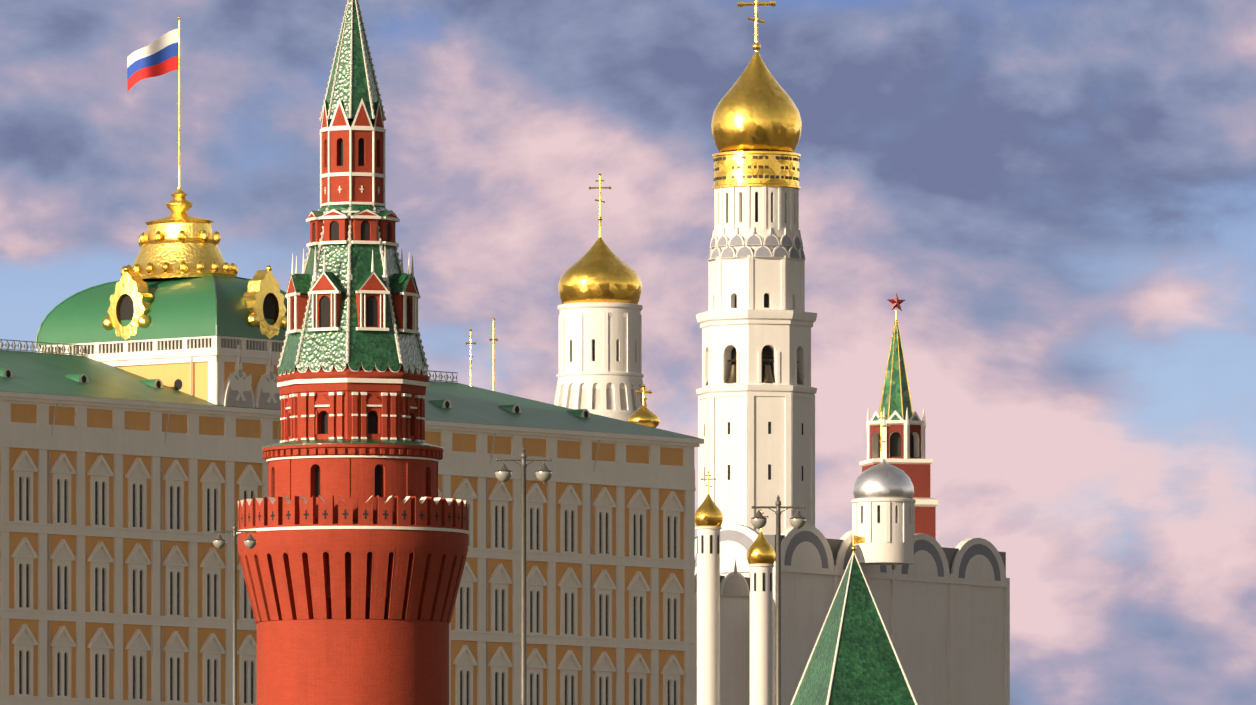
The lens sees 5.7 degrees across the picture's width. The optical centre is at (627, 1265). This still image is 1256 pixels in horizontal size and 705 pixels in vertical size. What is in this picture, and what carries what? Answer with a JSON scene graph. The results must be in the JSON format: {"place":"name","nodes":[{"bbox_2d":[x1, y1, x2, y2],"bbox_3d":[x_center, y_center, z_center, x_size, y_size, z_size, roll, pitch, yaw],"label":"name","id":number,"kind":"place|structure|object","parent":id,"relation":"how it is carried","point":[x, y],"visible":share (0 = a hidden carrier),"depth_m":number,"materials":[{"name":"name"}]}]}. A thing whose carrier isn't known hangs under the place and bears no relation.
{"place":"outdoors","nodes":[
{"label":"outdoors","id":0,"kind":"place"},
{"bbox_2d":[0,16,703,704],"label":"palace","id":1,"kind":"structure","parent":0,"point":[140,414],"depth_m":1232.92,"materials":[{"name":"beige paint"}]},
{"bbox_2d":[0,0,1255,704],"label":"sky","id":2,"kind":"structure","parent":0,"point":[1058,197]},
{"bbox_3d":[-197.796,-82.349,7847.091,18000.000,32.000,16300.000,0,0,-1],"label":"ground","id":3,"kind":"structure","parent":0,"visible":0},
{"bbox_2d":[213,521,256,704],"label":"street lamp","id":4,"kind":"object","parent":3,"relation":"on","point":[250,542],"visible":1,"depth_m":639.35,"materials":[{"name":"metal"}]},
{"bbox_2d":[236,0,468,704],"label":"tower","id":5,"kind":"structure","parent":3,"relation":"on","point":[353,560],"depth_m":894.81,"materials":[{"name":"red brick"}]},
{"bbox_2d":[495,447,551,704],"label":"street lamp","id":6,"kind":"object","parent":3,"relation":"on","point":[503,473],"visible":1,"depth_m":519.74,"materials":[{"name":"metal"}]},
{"bbox_2d":[465,317,659,427],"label":"terem churches","id":7,"kind":"structure","parent":3,"relation":"on","point":[643,414],"depth_m":1339.14,"materials":[{"name":"gold metal"}]},
{"bbox_2d":[554,173,646,420],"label":"domed tower","id":8,"kind":"structure","parent":3,"relation":"on","point":[600,331],"depth_m":1565.16,"materials":[{"name":"white paint"}]},
{"bbox_2d":[695,472,775,704],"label":"domed turrets","id":9,"kind":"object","parent":3,"relation":"on","point":[734,636],"depth_m":1384.36,"materials":[{"name":"white paint"}]},
{"bbox_2d":[696,0,816,534],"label":"bell tower","id":10,"kind":"structure","parent":3,"relation":"on","point":[756,392],"depth_m":1475.22,"materials":[{"name":"white paint"}]},
{"bbox_2d":[751,495,805,704],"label":"street lamp","id":11,"kind":"object","parent":3,"relation":"on","point":[759,520],"visible":1,"depth_m":600.01,"materials":[{"name":"metal"}]},
{"bbox_2d":[695,410,1009,704],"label":"cathedral","id":12,"kind":"structure","parent":3,"relation":"on","point":[944,613],"depth_m":1421.57,"materials":[{"name":"white paint"}]},
{"bbox_2d":[790,532,917,704],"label":"spire roof","id":13,"kind":"structure","parent":3,"relation":"on","point":[853,659],"depth_m":998.38,"materials":[{"name":"green tile"}]},
{"bbox_2d":[859,293,937,539],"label":"tower","id":14,"kind":"structure","parent":3,"relation":"on","point":[903,438],"depth_m":1897.75,"materials":[{"name":"red brick"}]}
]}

